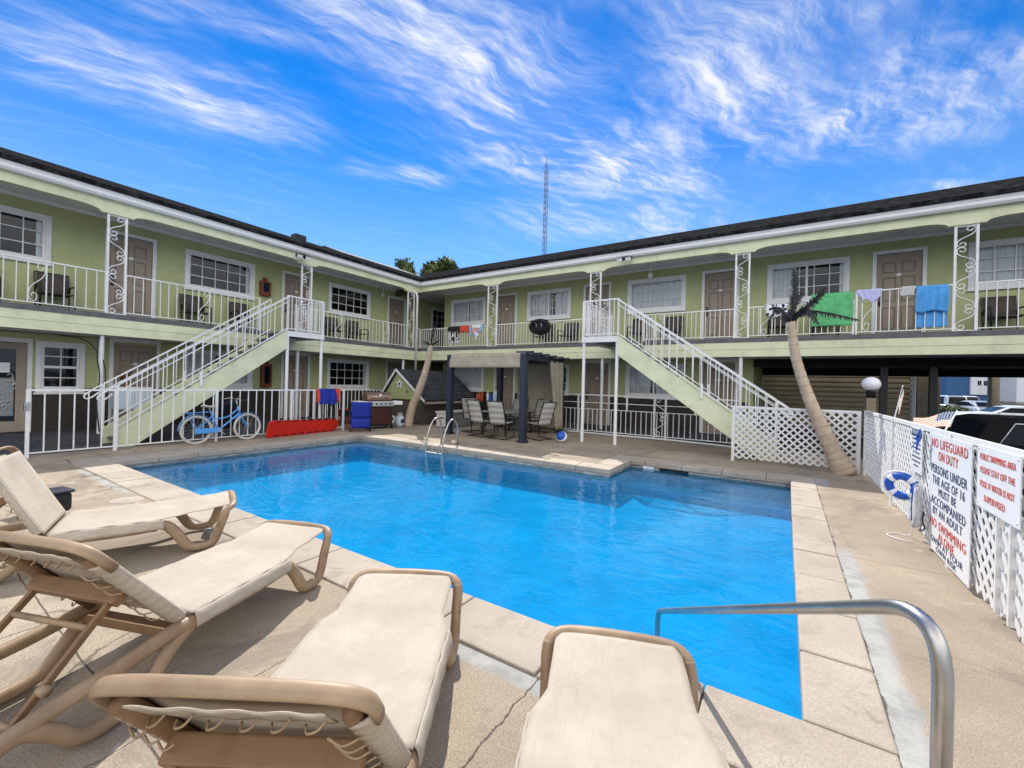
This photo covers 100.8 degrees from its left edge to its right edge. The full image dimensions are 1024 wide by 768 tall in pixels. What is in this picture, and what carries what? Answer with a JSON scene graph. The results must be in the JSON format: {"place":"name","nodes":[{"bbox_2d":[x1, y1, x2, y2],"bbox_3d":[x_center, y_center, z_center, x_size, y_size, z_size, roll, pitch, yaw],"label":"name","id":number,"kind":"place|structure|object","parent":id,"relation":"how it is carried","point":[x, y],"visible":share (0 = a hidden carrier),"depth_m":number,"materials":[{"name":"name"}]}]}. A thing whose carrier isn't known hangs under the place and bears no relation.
{"place":"outdoors","nodes":[
{"label":"outdoors","id":0,"kind":"place"},
{"bbox_2d":[49,486,75,509],"bbox_3d":[-5.298,1.346,4.842,0.300,0.240,0.360,1,0,23],"label":"side table","id":1,"kind":"object","parent":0,"point":[62,495],"visible":0.44,"depth_m":4.89,"materials":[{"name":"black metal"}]},
{"bbox_2d":[435,410,470,426],"bbox_3d":[-2.052,1.258,15.165,0.570,0.540,1.410,1,0,33],"label":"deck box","id":2,"kind":"object","parent":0,"point":[457,417],"visible":0.56,"depth_m":14.83,"materials":[{"name":"beige plastic"}]},
{"bbox_2d":[0,416,1023,767],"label":"pool deck","id":3,"kind":"structure","parent":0,"point":[486,704],"depth_m":2.68,"materials":[{"name":"concrete"}]},
{"bbox_2d":[0,446,236,581],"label":"sun lounger","id":4,"kind":"object","parent":3,"relation":"on","point":[28,497],"visible":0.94,"depth_m":3.62,"materials":[{"name":"beige plastic"}]},
{"bbox_2d":[108,496,143,503],"bbox_3d":[-4.858,1.473,5.342,0.340,0.009,0.340,1,0,33],"label":"deck drain cover","id":5,"kind":"object","parent":3,"relation":"on","point":[124,500],"visible":1,"depth_m":5.32,"materials":[{"name":"plastic"}]},
{"bbox_2d":[0,520,331,757],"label":"sun lounger","id":6,"kind":"object","parent":3,"relation":"on","point":[96,585],"visible":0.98,"depth_m":2.09,"materials":[{"name":"beige plastic"}]},
{"bbox_2d":[23,389,344,458],"bbox_3d":[-7.048,0.787,10.476,0.130,1.270,6.655,1,0,33],"label":"picket fence","id":7,"kind":"object","parent":3,"relation":"on","point":[27,407],"visible":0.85,"depth_m":9.24,"materials":[{"name":"white metal"}]},
{"bbox_2d":[319,389,336,404],"bbox_3d":[-5.538,0.411,12.760,0.130,0.491,0.584,1,0,33],"label":"towel","id":8,"kind":"object","parent":7,"relation":"hanging from","point":[328,396],"visible":1,"depth_m":12.72,"materials":[{"name":"blue fabric"}]},
{"bbox_2d":[177,397,260,444],"bbox_3d":[-7.029,0.889,10.284,0.639,1.080,1.831,-2,-2,30],"label":"bicycle","id":9,"kind":"object","parent":3,"relation":"on","point":[210,430],"visible":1,"depth_m":10.06,"materials":[{"name":"blue metal"}]},
{"bbox_2d":[214,402,235,427],"bbox_3d":[-8.056,0.967,11.880,0.520,0.860,0.520,1,0,33],"label":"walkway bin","id":10,"kind":"object","parent":3,"relation":"on","point":[226,408],"visible":0.6,"depth_m":11.72,"materials":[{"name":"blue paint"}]},
{"bbox_2d":[88,568,462,767],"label":"sun lounger","id":11,"kind":"object","parent":3,"relation":"on","point":[355,679],"visible":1,"depth_m":1.19,"materials":[{"name":"beige plastic"}]},
{"bbox_2d":[265,418,337,437],"bbox_3d":[-5.860,1.222,12.002,0.055,0.470,2.239,15,6,27],"label":"rescue board","id":12,"kind":"object","parent":3,"relation":"on","point":[279,428],"visible":1,"depth_m":11.82,"materials":[{"name":"red plastic"}]},
{"bbox_2d":[313,389,382,418],"bbox_3d":[-5.925,0.840,15.804,0.050,1.220,3.150,1,0,33],"label":"picket fence","id":13,"kind":"object","parent":3,"relation":"on","point":[339,402],"visible":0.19,"depth_m":15.55,"materials":[{"name":"white metal"}]},
{"bbox_2d":[349,401,371,431],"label":"folding chair","id":14,"kind":"object","parent":3,"relation":"on","point":[360,417],"visible":0.99,"depth_m":12.78,"materials":[{"name":"blue fabric"}]},
{"bbox_2d":[0,415,736,454],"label":"walkway slab","id":15,"kind":"structure","parent":3,"relation":"on","point":[16,440],"depth_m":10.71,"materials":[{"name":"paint"}]},
{"bbox_2d":[108,387,151,422],"bbox_3d":[-9.642,0.651,10.709,0.480,1.110,0.760,1,0,33],"label":"cool box","id":16,"kind":"object","parent":15,"relation":"on","point":[122,398],"visible":0.36,"depth_m":10.54,"materials":[{"name":"white plastic"}]},
{"bbox_2d":[83,295,324,447],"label":"staircase","id":17,"kind":"structure","parent":15,"relation":"on","point":[228,370],"depth_m":10.78,"materials":[{"name":"metal"}]},
{"bbox_2d":[352,392,402,428],"bbox_3d":[-4.445,0.893,14.001,1.520,1.190,0.670,1,0,-39],"label":"gas grill","id":18,"kind":"object","parent":3,"relation":"on","point":[383,403],"visible":0.82,"depth_m":13.86,"materials":[{"name":"brown metal"}]},
{"bbox_2d":[404,319,441,426],"bbox_3d":[-2.996,-0.293,14.343,1.618,3.694,0.584,1,0,33],"label":"metal palm","id":19,"kind":"object","parent":3,"relation":"on","point":[413,404],"visible":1,"depth_m":14.31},
{"bbox_2d":[381,369,472,424],"bbox_3d":[-3.303,0.501,17.063,2.531,2.030,3.145,1,0,33],"label":"bar hut","id":20,"kind":"object","parent":3,"relation":"on","point":[401,385],"visible":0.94,"depth_m":16.01,"materials":[{"name":"grey wood"}]},
{"bbox_2d":[137,443,801,719],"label":"swimming pool","id":21,"kind":"structure","parent":3,"relation":"in","point":[631,551],"depth_m":6.04,"materials":[{"name":"liquid"}]},
{"bbox_2d":[126,439,790,491],"bbox_3d":[-1.079,1.718,7.566,10.230,0.150,6.630,1,0,33],"label":"pool waterline band","id":22,"kind":"object","parent":21,"relation":"attached to","point":[548,469],"visible":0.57,"depth_m":8.86,"materials":[{"name":"tile"}]},
{"bbox_2d":[643,465,687,476],"bbox_3d":[3.159,1.813,8.746,0.900,0.135,0.016,1,0,33],"label":"skimmer","id":23,"kind":"object","parent":22,"relation":"attached to","point":[670,472],"visible":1,"depth_m":8.71,"materials":[{"name":"white plastic"}]},
{"bbox_2d":[461,398,486,432],"bbox_3d":[-1.243,1.020,13.641,0.572,1.084,0.730,1,0,-37],"label":"patio chair","id":24,"kind":"object","parent":3,"relation":"on","point":[465,410],"visible":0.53,"depth_m":13.69,"materials":[{"name":"fabric"}]},
{"bbox_2d":[466,399,494,436],"bbox_3d":[-0.935,1.028,12.630,0.572,1.084,0.730,1,0,41],"label":"patio chair","id":25,"kind":"object","parent":3,"relation":"on","point":[475,411],"visible":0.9,"depth_m":12.44,"materials":[{"name":"fabric"}]},
{"bbox_2d":[71,433,901,767],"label":"pool coping","id":26,"kind":"object","parent":3,"relation":"on","point":[843,723],"visible":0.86,"depth_m":2.72,"materials":[{"name":"concrete"}]},
{"bbox_2d":[424,417,458,471],"bbox_3d":[-1.757,1.663,10.498,0.584,1.586,0.632,1,0,33],"label":"pool ladder","id":27,"kind":"object","parent":26,"relation":"attached to","point":[432,464],"visible":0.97,"depth_m":10.40,"materials":[{"name":"metal"}]},
{"bbox_2d":[486,400,514,439],"bbox_3d":[-0.341,1.043,12.185,0.572,1.084,0.730,1,0,29],"label":"patio chair","id":28,"kind":"object","parent":3,"relation":"on","point":[496,412],"visible":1,"depth_m":11.97,"materials":[{"name":"fabric"}]},
{"bbox_2d":[445,351,569,442],"bbox_3d":[0.009,0.363,13.336,3.120,2.475,3.080,1,0,33],"label":"pergola","id":29,"kind":"object","parent":3,"relation":"on","point":[540,375],"visible":0.9,"depth_m":12.99,"materials":[{"name":"blue paint"}]},
{"bbox_2d":[482,409,534,436],"bbox_3d":[-0.132,1.231,13.354,1.000,0.739,1.700,1,0,33],"label":"dining table","id":30,"kind":"object","parent":3,"relation":"on","point":[509,411],"visible":0.74,"depth_m":12.97,"materials":[{"name":"grey metal"}]},
{"bbox_2d":[0,147,1023,451],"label":"motel building","id":31,"kind":"structure","parent":3,"relation":"on","point":[132,263],"depth_m":12.21,"materials":[{"name":"green paint"}]},
{"bbox_2d":[0,337,32,432],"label":"glazed door","id":32,"kind":"structure","parent":31,"relation":"in","point":[24,349],"depth_m":9.89,"materials":[{"name":"beige paint"}]},
{"bbox_2d":[0,205,52,266],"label":"window","id":33,"kind":"structure","parent":31,"relation":"in","point":[43,230],"depth_m":10.12,"materials":[{"name":"white glass"}]},
{"bbox_2d":[33,271,75,309],"bbox_3d":[-10.845,-2.168,10.045,0.675,0.948,0.595,1,0,33],"label":"balcony chair","id":34,"kind":"object","parent":31,"relation":"on","point":[58,284],"visible":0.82,"depth_m":10.11,"materials":[{"name":"black metal"}]},
{"bbox_2d":[33,340,85,393],"bbox_3d":[-11.139,-0.369,10.462,0.115,1.285,0.910,1,0,33],"label":"window","id":35,"kind":"structure","parent":31,"relation":"in","point":[40,345],"depth_m":10.46,"materials":[{"name":"white glass"}]},
{"bbox_2d":[103,228,156,317],"bbox_3d":[-10.382,-2.869,11.544,0.120,2.370,1.080,1,0,33],"label":"door","id":36,"kind":"structure","parent":31,"relation":"in","point":[141,256],"depth_m":11.61,"materials":[{"name":"beige paint"}]},
{"bbox_2d":[108,338,160,423],"bbox_3d":[-10.379,0.000,11.662,0.120,2.370,1.080,1,0,33],"label":"door","id":37,"kind":"structure","parent":31,"relation":"in","point":[122,358],"depth_m":11.64,"materials":[{"name":"beige paint"}]},
{"bbox_2d":[179,294,211,324],"bbox_3d":[-9.295,-2.129,12.436,0.675,0.948,0.595,1,0,33],"label":"balcony chair","id":38,"kind":"object","parent":31,"relation":"on","point":[188,304],"visible":0.79,"depth_m":12.48,"materials":[{"name":"black metal"}]},
{"bbox_2d":[182,349,253,388],"bbox_3d":[-9.258,-0.412,13.397,0.155,1.205,2.020,1,0,33],"label":"window","id":39,"kind":"structure","parent":31,"relation":"in","point":[245,382],"depth_m":13.13,"materials":[{"name":"white glass"}]},
{"bbox_2d":[183,248,255,300],"bbox_3d":[-9.180,-3.381,13.395,0.149,1.205,2.020,1,0,33],"label":"window","id":40,"kind":"structure","parent":31,"relation":"in","point":[250,268],"depth_m":13.37,"materials":[{"name":"white glass"}]},
{"bbox_2d":[228,301,257,329],"bbox_3d":[-8.588,-2.111,13.527,0.675,0.948,0.595,1,0,33],"label":"balcony chair","id":41,"kind":"object","parent":31,"relation":"on","point":[239,308],"visible":0.72,"depth_m":13.58,"materials":[{"name":"black metal"}]},
{"bbox_2d":[281,270,309,332],"bbox_3d":[-7.859,-2.805,15.437,0.120,2.370,1.080,1,0,33],"label":"door","id":42,"kind":"structure","parent":31,"relation":"in","point":[291,284],"depth_m":15.36,"materials":[{"name":"beige paint"}]},
{"bbox_2d":[280,351,310,417],"bbox_3d":[-7.909,0.063,15.471,0.120,2.370,1.080,1,0,33],"label":"door","id":43,"kind":"structure","parent":31,"relation":"in","point":[304,362],"depth_m":15.60,"materials":[{"name":"beige paint"}]},
{"bbox_2d":[324,316,346,339],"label":"balcony chair","id":44,"kind":"object","parent":31,"relation":"on","point":[331,320],"visible":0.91,"depth_m":16.27,"materials":[{"name":"black metal"}]},
{"bbox_2d":[326,358,369,388],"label":"window","id":45,"kind":"structure","parent":31,"relation":"in","point":[365,378],"depth_m":17.40,"materials":[{"name":"white glass"}]},
{"bbox_2d":[328,282,370,319],"bbox_3d":[-6.609,-3.316,17.330,0.115,1.205,2.020,1,0,33],"label":"window","id":46,"kind":"structure","parent":31,"relation":"in","point":[331,285],"depth_m":17.25,"materials":[{"name":"white glass"}]},
{"bbox_2d":[346,320,368,342],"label":"balcony chair","id":47,"kind":"object","parent":31,"relation":"on","point":[354,330],"visible":0.91,"depth_m":17.11,"materials":[{"name":"black metal"}]},
{"bbox_2d":[386,359,404,382],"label":"door","id":48,"kind":"structure","parent":31,"relation":"in","point":[390,367],"depth_m":19.24,"materials":[{"name":"beige paint"}]},
{"bbox_2d":[387,295,405,346],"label":"door","id":49,"kind":"structure","parent":31,"relation":"in","point":[396,308],"depth_m":19.42,"materials":[{"name":"beige paint"}]},
{"bbox_2d":[450,297,485,326],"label":"window","id":50,"kind":"structure","parent":31,"relation":"in","point":[459,312],"depth_m":19.10,"materials":[{"name":"white glass"}]},
{"bbox_2d":[454,367,483,391],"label":"window","id":51,"kind":"structure","parent":31,"relation":"in","point":[472,378],"depth_m":19.00,"materials":[{"name":"white glass"}]},
{"bbox_2d":[469,324,482,340],"bbox_3d":[-1.455,-2.005,16.982,0.677,0.672,0.122,1,0,33],"label":"cloth","id":52,"kind":"object","parent":31,"relation":"hanging from","point":[475,330],"visible":1,"depth_m":16.94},
{"bbox_2d":[494,367,515,415],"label":"door","id":53,"kind":"structure","parent":31,"relation":"in","point":[509,372],"depth_m":17.89,"materials":[{"name":"beige paint"}]},
{"bbox_2d":[495,292,517,345],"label":"door","id":54,"kind":"structure","parent":31,"relation":"in","point":[507,305],"depth_m":17.96,"materials":[{"name":"beige paint"}]},
{"bbox_2d":[529,319,550,334],"bbox_3d":[1.000,-2.035,15.284,0.890,0.567,0.249,1,0,33],"label":"inflatable ring","id":55,"kind":"object","parent":31,"relation":"hanging from","point":[539,326],"visible":1,"depth_m":15.19,"materials":[{"name":"black plastic"}]},
{"bbox_2d":[526,287,570,321],"bbox_3d":[1.463,-3.111,16.876,2.020,1.205,0.156,1,0,33],"label":"window","id":56,"kind":"structure","parent":31,"relation":"in","point":[538,302],"depth_m":16.88,"materials":[{"name":"white glass"}]},
{"bbox_2d":[557,322,578,343],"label":"balcony chair","id":57,"kind":"object","parent":31,"relation":"on","point":[573,329],"visible":0.92,"depth_m":16.04,"materials":[{"name":"black metal"}]},
{"bbox_2d":[583,282,611,336],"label":"door","id":58,"kind":"structure","parent":31,"relation":"in","point":[606,286],"depth_m":15.75,"materials":[{"name":"beige paint"}]},
{"bbox_2d":[584,360,610,424],"bbox_3d":[3.132,0.342,15.723,1.080,2.370,0.120,1,0,33],"label":"door","id":59,"kind":"structure","parent":31,"relation":"in","point":[592,371],"depth_m":15.75,"materials":[{"name":"beige paint"}]},
{"bbox_2d":[627,318,648,340],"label":"balcony chair","id":60,"kind":"object","parent":31,"relation":"on","point":[637,327],"visible":0.48,"depth_m":14.68,"materials":[{"name":"black metal"}]},
{"bbox_2d":[624,364,683,399],"bbox_3d":[4.886,-0.054,14.607,2.020,1.205,0.155,1,0,33],"label":"window","id":61,"kind":"structure","parent":31,"relation":"in","point":[636,383],"depth_m":14.87,"materials":[{"name":"white glass"}]},
{"bbox_2d":[626,274,685,314],"bbox_3d":[4.961,-3.023,14.607,2.020,1.205,0.155,1,0,33],"label":"window","id":62,"kind":"structure","parent":31,"relation":"in","point":[660,294],"depth_m":14.59,"materials":[{"name":"white glass"}]},
{"bbox_2d":[660,316,683,340],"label":"balcony chair","id":63,"kind":"object","parent":31,"relation":"on","point":[677,322],"visible":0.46,"depth_m":14.05,"materials":[{"name":"black metal"}]},
{"bbox_2d":[699,359,737,433],"bbox_3d":[6.571,0.429,13.492,1.080,2.370,0.120,1,0,33],"label":"door","id":64,"kind":"structure","parent":31,"relation":"in","point":[734,367],"depth_m":13.49,"materials":[{"name":"beige paint"}]},
{"bbox_2d":[701,267,739,338],"bbox_3d":[6.626,-2.438,13.503,1.080,2.370,0.120,1,0,33],"label":"door","id":65,"kind":"structure","parent":31,"relation":"in","point":[718,289],"depth_m":13.53,"materials":[{"name":"beige paint"}]},
{"bbox_2d":[765,304,787,317],"bbox_3d":[7.125,-1.938,11.414,0.516,0.371,0.134,1,0,33],"label":"towel","id":66,"kind":"object","parent":31,"relation":"hanging from","point":[768,309],"visible":0.64,"depth_m":11.43,"materials":[{"name":"white fabric"}]},
{"bbox_2d":[767,309,790,336],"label":"balcony chair","id":67,"kind":"object","parent":31,"relation":"on","point":[776,323],"visible":0.4,"depth_m":12.41,"materials":[{"name":"black metal"}]},
{"bbox_2d":[765,256,849,304],"bbox_3d":[8.542,-2.932,12.283,2.020,1.205,0.154,1,0,33],"label":"window","id":68,"kind":"structure","parent":31,"relation":"in","point":[778,275],"depth_m":12.49,"materials":[{"name":"white glass"}]},
{"bbox_2d":[811,291,853,326],"bbox_3d":[8.135,-1.880,10.776,0.865,0.851,0.090,1,0,33],"label":"towel","id":69,"kind":"object","parent":31,"relation":"hanging from","point":[840,303],"visible":0.84,"depth_m":10.72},
{"bbox_2d":[856,288,881,303],"bbox_3d":[8.744,-2.117,10.378,0.499,0.376,0.104,1,0,33],"label":"cloth","id":70,"kind":"object","parent":31,"relation":"hanging from","point":[871,295],"visible":1,"depth_m":10.35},
{"bbox_2d":[871,246,927,333],"bbox_3d":[10.200,-2.348,11.185,1.080,2.370,0.120,1,0,33],"label":"door","id":71,"kind":"structure","parent":31,"relation":"in","point":[899,269],"depth_m":11.21,"materials":[{"name":"beige paint"}]},
{"bbox_2d":[899,286,915,295],"bbox_3d":[9.335,-2.172,9.998,0.276,0.234,0.094,1,0,33],"label":"cloth","id":72,"kind":"object","parent":31,"relation":"hanging from","point":[906,290],"visible":1,"depth_m":9.98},
{"bbox_2d":[915,284,949,327],"bbox_3d":[9.672,-1.777,9.769,0.566,0.963,0.114,1,0,33],"label":"towel","id":73,"kind":"object","parent":31,"relation":"hanging from","point":[931,299],"visible":1,"depth_m":9.76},
{"bbox_2d":[966,237,1023,291],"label":"window","id":74,"kind":"structure","parent":31,"relation":"in","point":[1001,259],"depth_m":10.23,"materials":[{"name":"white glass"}]},
{"bbox_2d":[980,295,1023,329],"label":"balcony chair","id":75,"kind":"object","parent":31,"relation":"on","point":[1002,308],"visible":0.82,"depth_m":10.03,"materials":[{"name":"black metal"}]},
{"bbox_2d":[527,399,551,433],"bbox_3d":[0.869,1.073,13.956,0.572,1.084,0.730,1,0,38],"label":"patio chair","id":76,"kind":"object","parent":3,"relation":"on","point":[539,404],"visible":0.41,"depth_m":14.20,"materials":[{"name":"fabric"}]},
{"bbox_2d":[527,402,556,440],"bbox_3d":[0.836,1.073,12.222,0.572,1.084,0.730,1,0,-42],"label":"patio chair","id":77,"kind":"object","parent":3,"relation":"on","point":[547,411],"visible":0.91,"depth_m":12.03,"materials":[{"name":"fabric"}]},
{"bbox_2d":[513,625,729,767],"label":"sun lounger","id":78,"kind":"object","parent":3,"relation":"on","point":[611,698],"visible":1,"depth_m":1.66,"materials":[{"name":"beige plastic"}]},
{"bbox_2d":[563,429,730,447],"bbox_3d":[3.836,1.643,12.852,5.120,0.071,0.266,1,0,37],"label":"drain pipe","id":79,"kind":"object","parent":3,"relation":"on","point":[709,444],"visible":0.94,"depth_m":12.60,"materials":[{"name":"white plastic"}]},
{"bbox_2d":[563,393,741,443],"bbox_3d":[3.982,1.051,13.074,5.450,1.300,0.050,1,0,33],"label":"railing","id":80,"kind":"object","parent":3,"relation":"on","point":[665,420],"visible":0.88,"depth_m":12.89,"materials":[{"name":"white metal"}]},
{"bbox_2d":[580,298,793,461],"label":"staircase","id":81,"kind":"structure","parent":3,"relation":"on","point":[714,412],"depth_m":10.86,"materials":[{"name":"metal"}]},
{"bbox_2d":[731,406,861,473],"bbox_3d":[5.854,1.136,8.868,2.245,1.225,0.060,1,0,33],"label":"lattice fence","id":82,"kind":"object","parent":3,"relation":"on","point":[857,441],"visible":0.89,"depth_m":8.89,"materials":[{"name":"white plastic"}]},
{"bbox_2d":[655,599,954,767],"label":"pool handrail","id":83,"kind":"object","parent":3,"relation":"attached to","point":[942,711],"visible":0.96,"depth_m":0.89,"materials":[{"name":"metal"}]},
{"bbox_2d":[770,269,858,475],"bbox_3d":[6.080,-0.253,8.604,1.506,4.172,0.656,1,0,33],"label":"metal palm","id":84,"kind":"object","parent":3,"relation":"on","point":[839,461],"visible":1,"depth_m":8.47,"materials":[{"name":"metal"}]},
{"bbox_2d":[862,410,1023,643],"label":"lattice fence","id":85,"kind":"object","parent":3,"relation":"on","point":[1006,589],"visible":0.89,"depth_m":3.38,"materials":[{"name":"white plastic"}]},
{"bbox_2d":[883,470,922,501],"bbox_3d":[4.456,1.173,4.839,0.125,0.341,0.346,1,0,-33],"label":"ring buoy","id":86,"kind":"object","parent":85,"relation":"hanging from","point":[890,480],"visible":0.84,"depth_m":4.84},
{"bbox_2d":[911,427,923,474],"bbox_3d":[4.632,0.767,4.851,0.013,0.500,0.480,1,0,33],"label":"rules sign","id":87,"kind":"object","parent":85,"relation":"attached to","point":[917,461],"visible":0.82,"depth_m":4.83,"materials":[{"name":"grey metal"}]},
{"bbox_2d":[911,429,924,531],"bbox_3d":[4.343,1.023,4.537,0.081,1.088,0.339,1,0,33],"label":"rescue hook","id":88,"kind":"object","parent":85,"relation":"hanging from","point":[918,436],"visible":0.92,"depth_m":4.47,"materials":[{"name":"blue metal"}]},
{"bbox_2d":[911,483,922,527],"bbox_3d":[4.297,1.299,4.488,0.167,0.460,0.095,1,0,-39],"label":"throw bag","id":89,"kind":"object","parent":88,"relation":"hanging from","point":[917,509],"visible":0.98,"depth_m":4.45,"materials":[{"name":"grey fabric"}]},
{"bbox_2d":[913,411,957,429],"bbox_3d":[4.947,0.465,4.980,0.234,0.331,1.462,1,0,33],"label":"flag","id":90,"kind":"object","parent":85,"relation":"attached to","point":[944,419],"visible":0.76,"depth_m":4.88,"materials":[{"name":"fabric"}]},
{"bbox_2d":[928,432,972,588],"bbox_3d":[4.009,1.082,3.903,0.013,1.160,1.180,1,0,33],"label":"pool sign","id":91,"kind":"object","parent":85,"relation":"attached to","point":[950,500],"visible":1,"depth_m":3.79,"materials":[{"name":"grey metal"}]},
{"bbox_2d":[976,444,1022,530],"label":"pool sign","id":92,"kind":"object","parent":85,"relation":"attached to","point":[999,482],"visible":1,"depth_m":2.94,"materials":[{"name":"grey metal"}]},
{"bbox_2d":[0,0,1023,274],"label":"sky","id":93,"kind":"structure","parent":0,"point":[380,131],"materials":[{"name":"blue"}]},
{"bbox_2d":[761,426,926,461],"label":"carport floor","id":94,"kind":"structure","parent":0,"point":[801,440],"depth_m":13.52,"materials":[{"name":"concrete"}]},
{"bbox_2d":[861,403,1023,604],"bbox_3d":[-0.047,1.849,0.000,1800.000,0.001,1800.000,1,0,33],"label":"parking lot","id":95,"kind":"structure","parent":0,"point":[987,534],"depth_m":6.10,"materials":[{"name":"asphalt"}]},
{"bbox_2d":[395,257,441,274],"bbox_3d":[-7.512,-4.508,36.023,4.913,12.357,4.206,1,0,33],"label":"tree","id":96,"kind":"object","parent":95,"relation":"on","point":[430,267],"visible":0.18,"depth_m":35.20,"materials":[{"name":"green plant"}]},
{"bbox_2d":[435,255,459,271],"bbox_3d":[-5.983,-4.443,35.910,4.102,12.303,4.147,1,0,33],"label":"tree","id":97,"kind":"object","parent":95,"relation":"on","point":[445,263],"visible":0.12,"depth_m":34.53,"materials":[{"name":"green plant"}]},
{"bbox_2d":[542,159,547,254],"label":"radio mast","id":98,"kind":"object","parent":95,"relation":"on","point":[545,201],"visible":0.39,"depth_m":45.53,"materials":[{"name":"grey metal"}]},
{"bbox_2d":[762,375,915,434],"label":"roll shutter wall","id":99,"kind":"structure","parent":95,"relation":"on","point":[847,393],"depth_m":17.62,"materials":[{"name":"brown metal"}]},
{"bbox_2d":[861,377,880,464],"bbox_3d":[7.996,0.957,9.461,0.350,2.191,0.350,1,0,33],"label":"lamp post","id":100,"kind":"object","parent":95,"relation":"on","point":[871,386],"visible":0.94,"depth_m":9.38,"materials":[{"name":"white metal"}]},
{"bbox_2d":[915,377,940,432],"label":"concrete pillar","id":101,"kind":"structure","parent":95,"relation":"on","point":[921,402],"depth_m":16.16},
{"bbox_2d":[940,395,966,406],"bbox_3d":[36.289,1.894,35.997,2.020,1.750,4.406,1,0,13],"label":"parked car","id":102,"kind":"object","parent":95,"relation":"on","point":[951,400],"visible":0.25,"depth_m":34.20,"materials":[{"name":"silver metal"}]},
{"bbox_2d":[940,377,986,400],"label":"apartment building","id":103,"kind":"structure","parent":95,"relation":"on","point":[966,386],"depth_m":100.00,"materials":[{"name":"blue"}]},
{"bbox_2d":[924,414,1023,496],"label":"parked car","id":104,"kind":"object","parent":95,"relation":"on","point":[1007,430],"visible":0.13,"depth_m":7.38,"materials":[{"name":"black paint"}]},
{"bbox_2d":[957,400,1002,410],"bbox_3d":[36.182,2.066,32.997,2.020,1.400,4.506,1,0,23],"label":"parked car","id":105,"kind":"object","parent":95,"relation":"on","point":[975,405],"visible":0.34,"depth_m":32.13,"materials":[{"name":"silver metal"}]},
{"bbox_2d":[987,377,991,407],"bbox_3d":[25.955,-1.119,23.000,0.140,7.250,0.140,1,0,33],"label":"timber post","id":106,"kind":"object","parent":95,"relation":"on","point":[989,390],"depth_m":22.95,"materials":[{"name":"black wood"}]},
{"bbox_2d":[956,405,1023,415],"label":"parked car","id":107,"kind":"object","parent":95,"relation":"on","point":[1007,410],"visible":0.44,"depth_m":20.77,"materials":[{"name":"white paint"}]},
{"bbox_2d":[991,377,999,406],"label":"pillar","id":108,"kind":"structure","parent":95,"relation":"on","point":[995,391],"depth_m":24.35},
{"bbox_2d":[1000,378,1023,403],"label":"apartment building","id":109,"kind":"structure","parent":95,"relation":"on","point":[1011,390],"depth_m":96.85,"materials":[{"name":"white"}]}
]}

